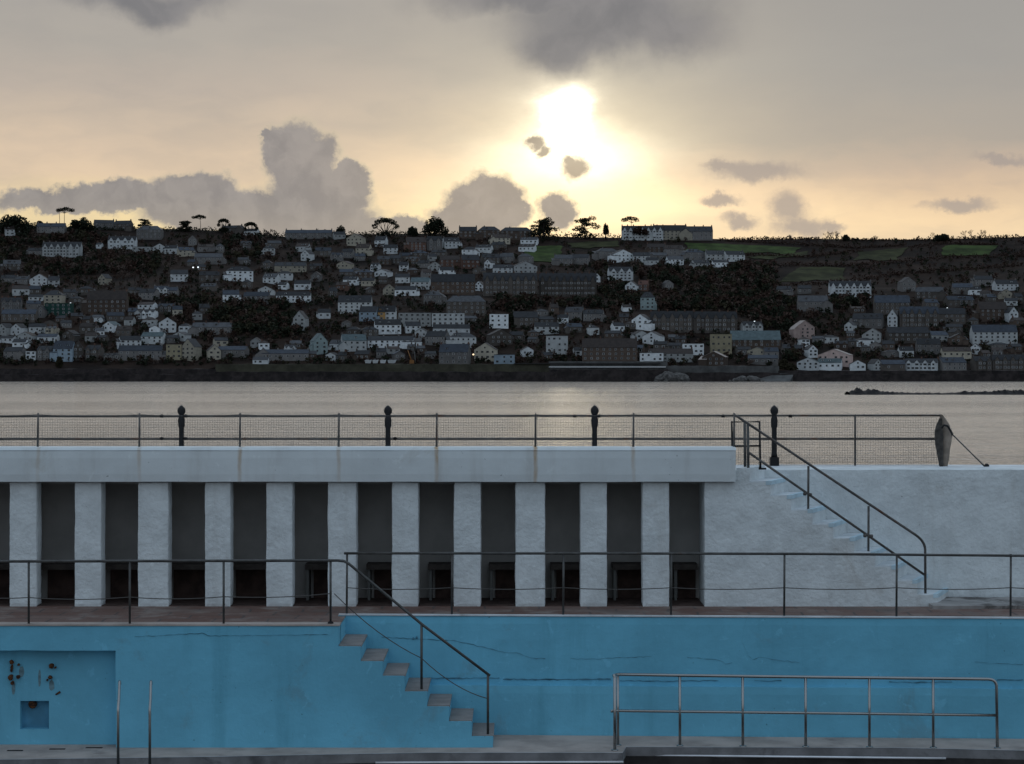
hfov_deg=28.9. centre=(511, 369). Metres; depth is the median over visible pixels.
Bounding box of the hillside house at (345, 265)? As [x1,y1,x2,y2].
[337,261,353,268]
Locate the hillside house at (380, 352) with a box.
[376,346,386,357]
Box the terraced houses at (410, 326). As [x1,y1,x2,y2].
[405,320,420,332]
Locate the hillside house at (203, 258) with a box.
[194,252,226,263]
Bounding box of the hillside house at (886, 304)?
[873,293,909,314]
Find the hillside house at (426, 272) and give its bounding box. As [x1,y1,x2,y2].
[421,267,431,277]
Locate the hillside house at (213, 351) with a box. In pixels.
[206,344,220,360]
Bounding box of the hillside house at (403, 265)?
[399,260,408,270]
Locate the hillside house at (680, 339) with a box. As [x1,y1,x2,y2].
[675,334,686,342]
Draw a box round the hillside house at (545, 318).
[538,314,553,321]
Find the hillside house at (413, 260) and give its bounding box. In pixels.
[408,255,418,265]
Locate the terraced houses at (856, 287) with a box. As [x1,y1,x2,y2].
[828,279,870,297]
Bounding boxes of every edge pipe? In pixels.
[375,761,622,763]
[658,755,945,759]
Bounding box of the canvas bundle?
[935,415,952,466]
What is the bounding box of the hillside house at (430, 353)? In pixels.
[425,349,435,358]
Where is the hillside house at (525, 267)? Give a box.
[513,261,536,272]
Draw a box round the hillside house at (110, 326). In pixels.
[101,321,120,332]
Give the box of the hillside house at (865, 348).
[860,343,870,352]
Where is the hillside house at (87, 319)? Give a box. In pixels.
[82,314,93,322]
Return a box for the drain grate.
[49,748,65,749]
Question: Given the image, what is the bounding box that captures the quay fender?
[514,363,659,363]
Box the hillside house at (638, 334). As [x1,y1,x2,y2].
[630,330,646,340]
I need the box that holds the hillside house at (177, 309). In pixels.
[172,304,182,315]
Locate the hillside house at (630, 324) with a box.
[624,320,635,328]
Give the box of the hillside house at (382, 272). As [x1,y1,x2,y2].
[374,269,392,276]
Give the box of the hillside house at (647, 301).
[640,292,656,309]
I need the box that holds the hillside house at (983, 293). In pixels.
[980,289,990,297]
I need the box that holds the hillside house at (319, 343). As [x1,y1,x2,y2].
[309,333,327,354]
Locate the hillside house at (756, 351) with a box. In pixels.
[747,347,762,354]
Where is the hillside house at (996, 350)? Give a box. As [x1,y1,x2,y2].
[991,345,1003,353]
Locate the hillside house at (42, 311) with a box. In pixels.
[37,305,46,317]
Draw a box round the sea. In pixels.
[0,381,1023,464]
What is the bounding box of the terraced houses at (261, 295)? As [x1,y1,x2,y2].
[243,290,270,303]
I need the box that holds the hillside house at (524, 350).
[520,346,533,356]
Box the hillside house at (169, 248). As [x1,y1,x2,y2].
[164,244,177,253]
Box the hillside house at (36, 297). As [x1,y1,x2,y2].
[28,294,43,300]
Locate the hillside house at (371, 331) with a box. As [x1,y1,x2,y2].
[361,325,378,336]
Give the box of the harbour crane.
[408,351,413,363]
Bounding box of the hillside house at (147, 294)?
[138,289,159,299]
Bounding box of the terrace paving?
[0,606,1023,622]
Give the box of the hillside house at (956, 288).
[951,282,974,294]
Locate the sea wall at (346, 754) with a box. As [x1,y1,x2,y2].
[16,597,1012,759]
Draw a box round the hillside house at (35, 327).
[29,321,45,332]
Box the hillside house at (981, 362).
[970,354,992,370]
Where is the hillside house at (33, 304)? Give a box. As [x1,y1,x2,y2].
[26,298,40,308]
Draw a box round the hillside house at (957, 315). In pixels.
[938,306,965,323]
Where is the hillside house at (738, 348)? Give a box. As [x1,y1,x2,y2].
[734,344,750,354]
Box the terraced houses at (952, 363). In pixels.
[938,355,966,370]
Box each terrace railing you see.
[0,559,490,733]
[344,552,1023,615]
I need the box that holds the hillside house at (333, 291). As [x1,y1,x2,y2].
[328,286,337,296]
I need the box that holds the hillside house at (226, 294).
[222,288,240,299]
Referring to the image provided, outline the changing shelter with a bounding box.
[0,446,735,605]
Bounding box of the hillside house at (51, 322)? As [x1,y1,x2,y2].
[43,320,56,326]
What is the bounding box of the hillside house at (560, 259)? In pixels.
[551,253,572,265]
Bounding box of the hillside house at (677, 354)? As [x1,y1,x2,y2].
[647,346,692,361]
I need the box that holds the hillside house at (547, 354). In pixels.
[541,350,552,359]
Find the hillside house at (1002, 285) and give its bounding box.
[992,278,1017,290]
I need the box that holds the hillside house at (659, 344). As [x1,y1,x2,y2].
[653,339,668,347]
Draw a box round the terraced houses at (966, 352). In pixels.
[940,345,971,358]
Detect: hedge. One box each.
[29,222,219,231]
[229,228,458,237]
[533,231,621,238]
[717,237,906,247]
[733,236,819,239]
[744,248,862,257]
[771,261,1022,285]
[778,252,1023,266]
[854,237,929,240]
[908,240,998,247]
[949,234,1023,239]
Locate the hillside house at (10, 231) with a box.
[5,226,15,235]
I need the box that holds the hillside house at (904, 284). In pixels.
[897,277,915,291]
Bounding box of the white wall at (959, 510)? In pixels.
[765,468,1023,596]
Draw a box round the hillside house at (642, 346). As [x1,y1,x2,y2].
[637,343,644,352]
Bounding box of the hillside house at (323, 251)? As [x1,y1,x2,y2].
[313,246,330,256]
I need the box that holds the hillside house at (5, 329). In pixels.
[0,323,12,335]
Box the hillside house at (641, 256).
[632,251,649,262]
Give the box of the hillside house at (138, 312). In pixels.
[134,310,141,318]
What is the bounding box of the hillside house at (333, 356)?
[325,352,337,360]
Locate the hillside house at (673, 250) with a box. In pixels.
[664,244,684,255]
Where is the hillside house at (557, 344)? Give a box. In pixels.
[546,335,567,354]
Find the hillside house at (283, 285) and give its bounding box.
[278,280,288,289]
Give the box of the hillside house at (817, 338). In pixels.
[812,334,824,343]
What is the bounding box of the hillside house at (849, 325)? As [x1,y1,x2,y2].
[844,321,856,330]
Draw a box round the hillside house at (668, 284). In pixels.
[661,280,673,289]
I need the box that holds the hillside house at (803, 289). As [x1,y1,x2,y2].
[797,283,811,293]
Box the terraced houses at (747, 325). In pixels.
[739,319,762,330]
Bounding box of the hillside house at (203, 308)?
[199,303,209,313]
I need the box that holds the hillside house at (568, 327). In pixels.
[564,321,581,333]
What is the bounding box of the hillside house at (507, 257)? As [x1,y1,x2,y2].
[500,251,514,262]
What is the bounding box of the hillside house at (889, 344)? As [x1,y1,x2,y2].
[880,338,894,350]
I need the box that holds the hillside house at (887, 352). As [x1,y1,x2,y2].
[881,348,898,357]
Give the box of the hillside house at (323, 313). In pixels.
[316,307,330,318]
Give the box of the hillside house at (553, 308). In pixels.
[548,302,558,313]
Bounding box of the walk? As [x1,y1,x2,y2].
[699,465,1023,564]
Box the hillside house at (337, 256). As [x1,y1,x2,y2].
[330,251,343,261]
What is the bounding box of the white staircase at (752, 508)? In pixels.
[699,465,947,605]
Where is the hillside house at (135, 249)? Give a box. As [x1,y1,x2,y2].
[132,247,150,251]
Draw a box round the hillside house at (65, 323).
[60,319,71,327]
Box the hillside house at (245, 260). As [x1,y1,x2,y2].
[238,256,250,264]
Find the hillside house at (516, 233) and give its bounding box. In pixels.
[500,226,531,239]
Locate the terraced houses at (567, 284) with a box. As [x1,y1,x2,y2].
[539,271,596,296]
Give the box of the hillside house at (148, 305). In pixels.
[137,300,157,308]
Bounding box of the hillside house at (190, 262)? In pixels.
[187,258,197,266]
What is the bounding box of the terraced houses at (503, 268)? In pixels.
[493,263,512,272]
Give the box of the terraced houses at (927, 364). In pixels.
[905,356,938,370]
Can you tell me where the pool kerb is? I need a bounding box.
[0,746,1023,763]
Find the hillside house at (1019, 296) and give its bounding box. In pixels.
[1011,291,1022,302]
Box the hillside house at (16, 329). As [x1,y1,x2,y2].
[10,323,27,335]
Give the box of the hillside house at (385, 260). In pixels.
[377,254,391,264]
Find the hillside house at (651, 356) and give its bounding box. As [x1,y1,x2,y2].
[639,353,662,360]
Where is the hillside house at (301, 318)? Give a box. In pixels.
[292,310,308,330]
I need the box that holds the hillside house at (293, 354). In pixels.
[255,347,308,360]
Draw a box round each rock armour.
[654,371,689,380]
[729,375,764,380]
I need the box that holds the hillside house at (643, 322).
[632,314,654,330]
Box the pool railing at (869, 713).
[610,673,1000,750]
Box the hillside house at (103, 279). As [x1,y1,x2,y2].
[98,274,111,284]
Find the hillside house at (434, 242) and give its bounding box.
[426,235,442,250]
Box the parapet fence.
[0,413,734,446]
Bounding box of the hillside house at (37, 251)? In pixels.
[25,246,41,255]
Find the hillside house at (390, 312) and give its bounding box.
[385,304,396,318]
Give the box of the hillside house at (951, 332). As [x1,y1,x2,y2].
[948,328,960,336]
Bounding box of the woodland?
[0,227,1023,365]
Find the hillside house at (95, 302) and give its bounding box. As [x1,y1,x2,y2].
[82,289,128,313]
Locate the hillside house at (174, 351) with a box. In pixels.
[166,344,182,359]
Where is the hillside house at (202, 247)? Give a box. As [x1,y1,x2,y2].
[197,243,215,251]
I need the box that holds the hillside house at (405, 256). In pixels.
[399,251,410,260]
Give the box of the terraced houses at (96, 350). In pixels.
[85,343,104,360]
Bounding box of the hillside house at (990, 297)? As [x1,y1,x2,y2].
[985,292,995,301]
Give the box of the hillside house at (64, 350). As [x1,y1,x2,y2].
[49,339,74,361]
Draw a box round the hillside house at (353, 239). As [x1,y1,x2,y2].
[346,233,365,245]
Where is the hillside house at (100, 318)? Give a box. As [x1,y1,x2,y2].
[91,313,105,322]
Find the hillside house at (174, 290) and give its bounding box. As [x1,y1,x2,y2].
[167,285,178,295]
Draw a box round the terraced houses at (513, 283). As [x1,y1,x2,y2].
[483,271,537,295]
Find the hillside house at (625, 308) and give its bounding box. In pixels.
[621,303,631,311]
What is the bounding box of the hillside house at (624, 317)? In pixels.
[619,312,628,322]
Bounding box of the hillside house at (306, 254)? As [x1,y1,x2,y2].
[301,249,313,260]
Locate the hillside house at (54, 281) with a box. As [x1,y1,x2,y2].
[48,274,59,286]
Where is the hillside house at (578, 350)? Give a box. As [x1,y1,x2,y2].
[572,345,581,355]
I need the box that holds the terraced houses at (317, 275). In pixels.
[311,271,322,281]
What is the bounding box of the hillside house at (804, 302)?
[797,294,832,312]
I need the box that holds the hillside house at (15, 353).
[3,345,26,360]
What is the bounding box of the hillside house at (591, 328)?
[586,324,598,334]
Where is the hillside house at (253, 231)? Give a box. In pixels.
[243,227,259,234]
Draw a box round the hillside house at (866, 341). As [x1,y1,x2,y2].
[855,338,873,346]
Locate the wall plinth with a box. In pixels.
[929,597,1023,608]
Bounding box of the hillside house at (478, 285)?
[475,281,482,290]
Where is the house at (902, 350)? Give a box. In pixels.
[897,344,913,357]
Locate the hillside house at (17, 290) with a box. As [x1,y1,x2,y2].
[12,284,29,295]
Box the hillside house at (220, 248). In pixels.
[216,244,223,252]
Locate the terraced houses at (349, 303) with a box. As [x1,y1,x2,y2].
[338,293,372,313]
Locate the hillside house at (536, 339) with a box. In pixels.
[527,335,539,343]
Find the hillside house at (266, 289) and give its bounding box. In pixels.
[258,286,274,294]
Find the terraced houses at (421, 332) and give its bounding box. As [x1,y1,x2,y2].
[415,328,426,337]
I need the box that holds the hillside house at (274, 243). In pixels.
[265,239,280,248]
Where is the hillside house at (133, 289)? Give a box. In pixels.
[127,286,141,294]
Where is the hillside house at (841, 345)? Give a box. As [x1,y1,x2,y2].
[834,339,847,350]
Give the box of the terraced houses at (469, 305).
[446,294,485,315]
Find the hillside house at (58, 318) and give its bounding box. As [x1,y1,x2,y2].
[55,313,68,322]
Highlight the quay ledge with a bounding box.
[549,366,665,367]
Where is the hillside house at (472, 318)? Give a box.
[465,314,476,323]
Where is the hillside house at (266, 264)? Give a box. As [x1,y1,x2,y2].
[260,259,273,269]
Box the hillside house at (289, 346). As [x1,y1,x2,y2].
[284,342,296,348]
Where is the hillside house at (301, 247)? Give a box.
[296,242,311,251]
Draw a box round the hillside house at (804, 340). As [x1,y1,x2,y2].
[797,336,809,346]
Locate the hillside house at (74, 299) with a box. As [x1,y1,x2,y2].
[68,295,83,303]
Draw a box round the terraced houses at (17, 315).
[1,307,37,322]
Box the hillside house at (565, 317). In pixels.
[557,313,568,323]
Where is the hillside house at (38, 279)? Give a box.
[29,274,47,285]
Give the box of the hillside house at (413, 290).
[395,285,419,295]
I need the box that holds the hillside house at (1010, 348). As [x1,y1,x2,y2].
[1006,342,1022,352]
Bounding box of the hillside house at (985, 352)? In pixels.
[978,348,990,355]
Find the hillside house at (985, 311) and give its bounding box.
[972,300,1007,321]
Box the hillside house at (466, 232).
[459,225,476,238]
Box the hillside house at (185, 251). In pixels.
[177,246,196,256]
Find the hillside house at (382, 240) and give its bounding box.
[374,235,387,246]
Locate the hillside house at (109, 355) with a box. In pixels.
[103,351,114,361]
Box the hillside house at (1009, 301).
[1004,296,1017,305]
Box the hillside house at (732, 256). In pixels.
[724,250,744,261]
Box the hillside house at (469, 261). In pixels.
[460,253,479,268]
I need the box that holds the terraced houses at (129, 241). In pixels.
[108,235,136,248]
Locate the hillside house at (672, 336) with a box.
[667,334,677,341]
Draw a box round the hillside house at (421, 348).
[416,343,424,353]
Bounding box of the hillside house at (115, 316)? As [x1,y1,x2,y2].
[106,310,124,321]
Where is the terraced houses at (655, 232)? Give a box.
[621,224,662,240]
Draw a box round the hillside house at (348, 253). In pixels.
[341,249,354,257]
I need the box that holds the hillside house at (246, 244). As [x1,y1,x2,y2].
[240,239,251,249]
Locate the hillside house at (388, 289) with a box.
[383,284,394,294]
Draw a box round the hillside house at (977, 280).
[970,274,992,285]
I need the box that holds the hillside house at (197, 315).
[192,309,201,319]
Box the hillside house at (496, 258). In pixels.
[480,252,500,263]
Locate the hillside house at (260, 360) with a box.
[252,355,268,363]
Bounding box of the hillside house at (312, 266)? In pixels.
[309,262,322,270]
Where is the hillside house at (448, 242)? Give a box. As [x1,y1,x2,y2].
[442,236,461,248]
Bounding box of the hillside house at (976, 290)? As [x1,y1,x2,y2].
[968,285,981,294]
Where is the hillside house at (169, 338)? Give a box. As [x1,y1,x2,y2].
[166,333,178,342]
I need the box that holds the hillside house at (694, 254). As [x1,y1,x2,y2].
[680,248,704,260]
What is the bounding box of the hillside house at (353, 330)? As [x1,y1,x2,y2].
[346,325,361,333]
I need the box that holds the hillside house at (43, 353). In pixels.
[36,344,53,360]
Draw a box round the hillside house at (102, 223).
[93,219,114,229]
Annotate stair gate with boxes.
[731,421,765,469]
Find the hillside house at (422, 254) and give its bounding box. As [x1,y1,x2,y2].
[410,249,427,259]
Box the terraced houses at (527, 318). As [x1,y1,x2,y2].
[512,309,538,327]
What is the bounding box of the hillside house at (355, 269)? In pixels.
[353,267,359,275]
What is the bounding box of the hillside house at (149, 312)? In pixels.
[141,307,157,318]
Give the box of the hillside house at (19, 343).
[12,337,29,348]
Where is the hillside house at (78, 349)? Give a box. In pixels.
[74,340,82,360]
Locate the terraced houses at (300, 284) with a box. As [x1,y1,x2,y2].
[294,279,310,289]
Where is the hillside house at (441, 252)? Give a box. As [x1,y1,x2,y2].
[430,248,446,256]
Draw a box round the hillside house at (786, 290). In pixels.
[776,284,793,294]
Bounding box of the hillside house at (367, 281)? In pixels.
[361,276,375,285]
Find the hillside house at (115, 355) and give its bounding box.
[113,351,118,360]
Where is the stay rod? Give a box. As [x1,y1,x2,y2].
[953,435,988,466]
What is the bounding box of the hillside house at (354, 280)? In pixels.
[343,275,359,284]
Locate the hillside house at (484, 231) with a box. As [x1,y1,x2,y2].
[475,225,499,239]
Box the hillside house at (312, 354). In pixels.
[309,348,316,359]
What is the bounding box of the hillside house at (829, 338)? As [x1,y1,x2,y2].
[823,334,838,342]
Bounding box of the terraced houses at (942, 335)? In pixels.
[929,329,948,341]
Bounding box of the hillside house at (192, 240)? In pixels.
[188,235,196,245]
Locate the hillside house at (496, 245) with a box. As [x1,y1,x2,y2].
[492,240,506,250]
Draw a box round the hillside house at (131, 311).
[128,306,137,315]
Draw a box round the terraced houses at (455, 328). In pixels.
[433,322,469,335]
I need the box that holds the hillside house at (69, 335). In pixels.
[62,330,79,341]
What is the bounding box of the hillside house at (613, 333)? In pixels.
[604,328,623,337]
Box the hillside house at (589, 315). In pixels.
[583,308,605,321]
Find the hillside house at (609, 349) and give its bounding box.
[582,336,636,360]
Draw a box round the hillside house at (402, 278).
[395,272,409,282]
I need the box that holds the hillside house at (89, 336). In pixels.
[85,330,96,341]
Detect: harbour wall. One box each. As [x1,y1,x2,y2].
[0,369,215,380]
[215,364,549,380]
[549,361,667,380]
[666,365,779,380]
[778,370,1023,380]
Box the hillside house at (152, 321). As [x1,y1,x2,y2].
[141,315,157,326]
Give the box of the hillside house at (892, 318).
[887,309,898,326]
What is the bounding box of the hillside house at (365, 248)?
[356,242,373,255]
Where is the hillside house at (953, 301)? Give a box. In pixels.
[943,294,973,307]
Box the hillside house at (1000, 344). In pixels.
[988,342,1008,348]
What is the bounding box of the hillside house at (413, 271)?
[406,267,418,274]
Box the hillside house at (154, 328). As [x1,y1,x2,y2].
[149,325,159,331]
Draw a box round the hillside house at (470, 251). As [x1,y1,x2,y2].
[462,247,479,255]
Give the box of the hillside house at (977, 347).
[970,343,981,353]
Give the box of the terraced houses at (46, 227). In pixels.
[36,222,66,233]
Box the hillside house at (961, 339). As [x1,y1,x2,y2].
[947,334,968,344]
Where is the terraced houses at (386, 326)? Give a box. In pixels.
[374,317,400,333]
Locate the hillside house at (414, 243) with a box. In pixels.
[404,235,425,251]
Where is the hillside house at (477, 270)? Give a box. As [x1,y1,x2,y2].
[472,266,485,273]
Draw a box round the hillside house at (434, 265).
[428,262,441,271]
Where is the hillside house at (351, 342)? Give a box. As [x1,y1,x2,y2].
[338,332,366,351]
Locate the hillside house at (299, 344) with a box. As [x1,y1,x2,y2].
[289,339,303,348]
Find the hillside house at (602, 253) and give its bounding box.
[592,247,616,259]
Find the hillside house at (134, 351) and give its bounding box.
[118,343,165,360]
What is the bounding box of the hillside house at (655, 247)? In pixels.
[644,242,664,251]
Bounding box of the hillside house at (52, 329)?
[45,324,59,333]
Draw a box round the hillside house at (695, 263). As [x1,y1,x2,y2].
[689,259,709,267]
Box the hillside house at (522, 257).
[518,252,533,263]
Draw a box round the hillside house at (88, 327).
[79,321,98,333]
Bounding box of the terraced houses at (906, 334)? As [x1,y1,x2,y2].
[885,325,928,342]
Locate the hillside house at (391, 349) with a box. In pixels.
[386,344,399,353]
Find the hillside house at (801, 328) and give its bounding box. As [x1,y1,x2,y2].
[789,320,814,338]
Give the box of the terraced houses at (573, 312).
[565,305,583,320]
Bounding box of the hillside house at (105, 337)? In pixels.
[96,333,108,342]
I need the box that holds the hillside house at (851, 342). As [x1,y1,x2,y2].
[845,336,855,346]
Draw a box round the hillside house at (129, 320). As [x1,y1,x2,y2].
[124,316,135,325]
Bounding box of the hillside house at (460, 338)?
[445,332,475,347]
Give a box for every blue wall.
[0,617,345,747]
[338,613,1023,738]
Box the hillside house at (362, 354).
[353,348,371,360]
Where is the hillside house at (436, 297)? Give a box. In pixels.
[423,290,446,304]
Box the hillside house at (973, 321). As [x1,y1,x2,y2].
[967,315,978,325]
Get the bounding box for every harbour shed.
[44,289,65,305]
[45,303,73,315]
[218,344,248,357]
[439,342,470,363]
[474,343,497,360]
[730,331,780,348]
[748,353,777,365]
[763,346,778,358]
[797,357,818,370]
[803,345,817,357]
[818,349,852,366]
[818,356,841,370]
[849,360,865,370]
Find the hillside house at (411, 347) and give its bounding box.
[407,342,415,353]
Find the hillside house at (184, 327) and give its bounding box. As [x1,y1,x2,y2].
[179,321,191,332]
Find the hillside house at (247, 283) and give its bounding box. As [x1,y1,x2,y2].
[242,278,252,288]
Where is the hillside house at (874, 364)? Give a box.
[867,359,881,369]
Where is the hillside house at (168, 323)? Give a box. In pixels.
[159,317,175,332]
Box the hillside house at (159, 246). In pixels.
[150,243,164,252]
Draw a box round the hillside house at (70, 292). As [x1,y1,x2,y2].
[63,287,77,297]
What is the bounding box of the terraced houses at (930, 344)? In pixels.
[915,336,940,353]
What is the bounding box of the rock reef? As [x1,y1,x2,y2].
[845,387,1023,394]
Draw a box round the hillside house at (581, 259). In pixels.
[572,253,589,264]
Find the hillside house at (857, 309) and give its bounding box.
[848,305,865,313]
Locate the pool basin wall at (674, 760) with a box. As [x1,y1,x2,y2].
[339,756,1023,763]
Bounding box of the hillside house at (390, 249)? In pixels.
[383,243,397,253]
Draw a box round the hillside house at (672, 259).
[664,254,683,264]
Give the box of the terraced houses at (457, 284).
[431,272,475,294]
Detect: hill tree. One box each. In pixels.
[0,214,35,234]
[56,207,74,222]
[67,217,96,232]
[137,219,152,227]
[177,220,191,230]
[191,214,205,231]
[217,218,230,231]
[244,222,257,233]
[336,225,345,233]
[372,217,399,235]
[407,226,417,235]
[422,216,448,235]
[525,217,559,239]
[538,223,550,235]
[571,215,599,238]
[603,223,609,239]
[621,216,639,224]
[632,226,648,234]
[823,231,839,240]
[842,234,849,240]
[933,233,951,240]
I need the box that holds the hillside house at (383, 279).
[378,274,387,283]
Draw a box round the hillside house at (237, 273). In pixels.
[223,265,252,281]
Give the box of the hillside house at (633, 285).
[625,281,638,289]
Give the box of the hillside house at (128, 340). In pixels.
[116,334,140,348]
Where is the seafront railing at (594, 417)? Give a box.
[0,405,941,465]
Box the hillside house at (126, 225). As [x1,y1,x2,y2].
[114,219,134,230]
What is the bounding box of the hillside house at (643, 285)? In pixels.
[638,279,648,290]
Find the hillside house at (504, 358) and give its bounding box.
[494,354,514,363]
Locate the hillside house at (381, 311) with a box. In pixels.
[378,305,384,318]
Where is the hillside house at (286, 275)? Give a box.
[279,270,292,280]
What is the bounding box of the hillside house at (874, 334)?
[862,328,881,342]
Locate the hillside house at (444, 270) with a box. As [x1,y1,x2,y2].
[438,265,455,273]
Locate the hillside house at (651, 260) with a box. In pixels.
[644,256,658,264]
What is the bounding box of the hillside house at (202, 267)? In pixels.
[197,263,205,271]
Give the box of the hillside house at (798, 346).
[794,343,803,353]
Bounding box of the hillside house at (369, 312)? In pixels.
[359,304,379,320]
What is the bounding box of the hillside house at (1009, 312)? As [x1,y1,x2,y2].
[1004,307,1018,321]
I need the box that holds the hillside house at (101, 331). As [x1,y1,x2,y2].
[95,326,104,334]
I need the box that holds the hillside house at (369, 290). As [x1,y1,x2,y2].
[364,287,374,293]
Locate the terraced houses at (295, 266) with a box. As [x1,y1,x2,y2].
[274,261,306,271]
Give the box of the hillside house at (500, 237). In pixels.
[488,233,509,243]
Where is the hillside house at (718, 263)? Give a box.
[712,258,728,266]
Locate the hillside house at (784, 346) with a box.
[780,343,790,353]
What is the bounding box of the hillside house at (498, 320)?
[489,314,507,328]
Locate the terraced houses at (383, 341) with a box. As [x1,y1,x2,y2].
[368,334,421,348]
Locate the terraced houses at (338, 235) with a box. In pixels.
[332,230,345,239]
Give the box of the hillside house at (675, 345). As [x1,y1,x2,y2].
[668,341,681,347]
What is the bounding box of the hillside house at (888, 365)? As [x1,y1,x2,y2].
[879,358,904,370]
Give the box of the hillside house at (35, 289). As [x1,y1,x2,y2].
[29,284,40,293]
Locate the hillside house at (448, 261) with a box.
[440,254,459,266]
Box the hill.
[0,226,1023,370]
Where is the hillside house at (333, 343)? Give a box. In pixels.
[328,340,340,349]
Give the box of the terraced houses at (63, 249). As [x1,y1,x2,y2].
[42,240,82,257]
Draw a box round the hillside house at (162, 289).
[154,284,168,295]
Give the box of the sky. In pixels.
[0,0,1023,239]
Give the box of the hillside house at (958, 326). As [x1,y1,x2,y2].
[943,322,962,331]
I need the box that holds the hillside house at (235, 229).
[223,224,244,233]
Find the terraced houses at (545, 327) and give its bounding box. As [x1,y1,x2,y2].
[534,320,558,334]
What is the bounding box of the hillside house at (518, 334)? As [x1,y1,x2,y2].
[509,329,525,341]
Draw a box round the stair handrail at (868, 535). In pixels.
[734,414,926,593]
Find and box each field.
[524,245,561,261]
[567,240,618,247]
[685,242,799,253]
[750,251,807,258]
[782,267,844,281]
[854,247,908,260]
[941,245,997,255]
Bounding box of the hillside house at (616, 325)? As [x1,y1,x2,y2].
[610,320,624,330]
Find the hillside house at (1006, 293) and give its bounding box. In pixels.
[997,289,1011,298]
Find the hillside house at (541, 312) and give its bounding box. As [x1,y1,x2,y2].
[537,307,547,315]
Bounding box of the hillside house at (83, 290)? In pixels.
[79,285,95,295]
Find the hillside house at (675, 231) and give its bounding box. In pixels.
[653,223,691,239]
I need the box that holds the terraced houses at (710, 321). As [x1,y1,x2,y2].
[693,309,736,332]
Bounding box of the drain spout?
[28,701,36,708]
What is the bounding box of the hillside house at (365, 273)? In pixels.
[355,268,372,279]
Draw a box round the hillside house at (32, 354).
[26,351,36,359]
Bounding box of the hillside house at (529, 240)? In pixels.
[520,236,538,244]
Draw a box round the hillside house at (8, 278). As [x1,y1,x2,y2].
[1,274,16,282]
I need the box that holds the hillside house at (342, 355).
[338,349,346,361]
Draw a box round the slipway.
[761,373,793,380]
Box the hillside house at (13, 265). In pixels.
[0,258,20,270]
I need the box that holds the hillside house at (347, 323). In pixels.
[341,320,351,326]
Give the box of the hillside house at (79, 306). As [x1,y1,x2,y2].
[76,303,81,310]
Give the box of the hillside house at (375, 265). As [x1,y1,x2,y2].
[370,261,380,271]
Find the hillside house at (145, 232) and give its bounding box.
[136,225,163,239]
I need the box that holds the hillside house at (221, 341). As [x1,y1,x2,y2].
[213,335,227,346]
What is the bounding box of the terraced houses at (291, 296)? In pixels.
[276,290,310,302]
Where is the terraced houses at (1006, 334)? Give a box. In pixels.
[969,323,1017,344]
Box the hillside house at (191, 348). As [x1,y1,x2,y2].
[182,338,201,360]
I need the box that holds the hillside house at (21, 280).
[13,274,30,284]
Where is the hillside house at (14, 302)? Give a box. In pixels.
[1,296,22,311]
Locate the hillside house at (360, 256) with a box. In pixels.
[354,252,365,260]
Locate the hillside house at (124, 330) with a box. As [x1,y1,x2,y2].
[114,324,132,335]
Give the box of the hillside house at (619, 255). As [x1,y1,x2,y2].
[607,249,631,262]
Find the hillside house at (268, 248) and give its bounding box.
[262,244,274,254]
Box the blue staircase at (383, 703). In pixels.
[338,634,493,753]
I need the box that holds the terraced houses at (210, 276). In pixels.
[199,270,219,281]
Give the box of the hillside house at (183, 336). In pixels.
[173,332,190,340]
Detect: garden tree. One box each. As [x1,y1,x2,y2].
[55,356,63,367]
[346,288,357,294]
[506,312,513,326]
[778,358,798,370]
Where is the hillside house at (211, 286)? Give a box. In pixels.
[199,282,217,290]
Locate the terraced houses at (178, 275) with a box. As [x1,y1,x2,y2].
[170,268,187,281]
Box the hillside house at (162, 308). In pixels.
[157,302,175,313]
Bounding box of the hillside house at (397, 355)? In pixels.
[392,351,404,360]
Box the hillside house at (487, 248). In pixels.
[475,243,492,252]
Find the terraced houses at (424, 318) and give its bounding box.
[398,312,430,326]
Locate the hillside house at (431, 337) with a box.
[425,329,449,345]
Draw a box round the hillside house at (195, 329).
[187,320,231,335]
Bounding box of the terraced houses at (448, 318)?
[432,313,464,326]
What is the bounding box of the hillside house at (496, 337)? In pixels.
[486,329,511,345]
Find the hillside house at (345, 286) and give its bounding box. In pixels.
[336,281,350,290]
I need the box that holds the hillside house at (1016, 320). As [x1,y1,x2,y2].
[1009,315,1023,325]
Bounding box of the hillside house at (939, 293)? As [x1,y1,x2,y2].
[915,285,947,300]
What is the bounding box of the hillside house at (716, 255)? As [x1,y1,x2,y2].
[705,249,723,260]
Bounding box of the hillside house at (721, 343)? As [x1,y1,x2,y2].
[710,334,731,353]
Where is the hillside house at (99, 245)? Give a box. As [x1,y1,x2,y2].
[96,241,102,248]
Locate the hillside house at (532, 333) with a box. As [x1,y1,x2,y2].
[527,328,538,336]
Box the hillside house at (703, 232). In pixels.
[685,225,712,240]
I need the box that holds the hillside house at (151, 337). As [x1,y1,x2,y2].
[141,330,165,344]
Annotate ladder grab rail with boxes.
[117,680,120,763]
[148,680,152,763]
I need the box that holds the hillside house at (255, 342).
[250,337,260,347]
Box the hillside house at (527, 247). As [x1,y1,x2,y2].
[518,242,536,251]
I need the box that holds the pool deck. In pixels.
[0,735,1023,759]
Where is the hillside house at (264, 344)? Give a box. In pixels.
[259,339,268,349]
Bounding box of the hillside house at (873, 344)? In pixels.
[869,341,882,350]
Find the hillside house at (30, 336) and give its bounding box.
[17,332,36,342]
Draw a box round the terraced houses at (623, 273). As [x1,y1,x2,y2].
[607,265,632,280]
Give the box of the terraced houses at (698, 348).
[682,343,703,354]
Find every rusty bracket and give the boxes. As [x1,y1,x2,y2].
[8,660,19,684]
[46,663,56,680]
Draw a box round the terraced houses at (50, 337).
[37,332,59,342]
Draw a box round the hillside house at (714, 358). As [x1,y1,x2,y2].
[698,351,727,365]
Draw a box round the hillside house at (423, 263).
[418,259,429,267]
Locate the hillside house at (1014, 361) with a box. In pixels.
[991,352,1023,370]

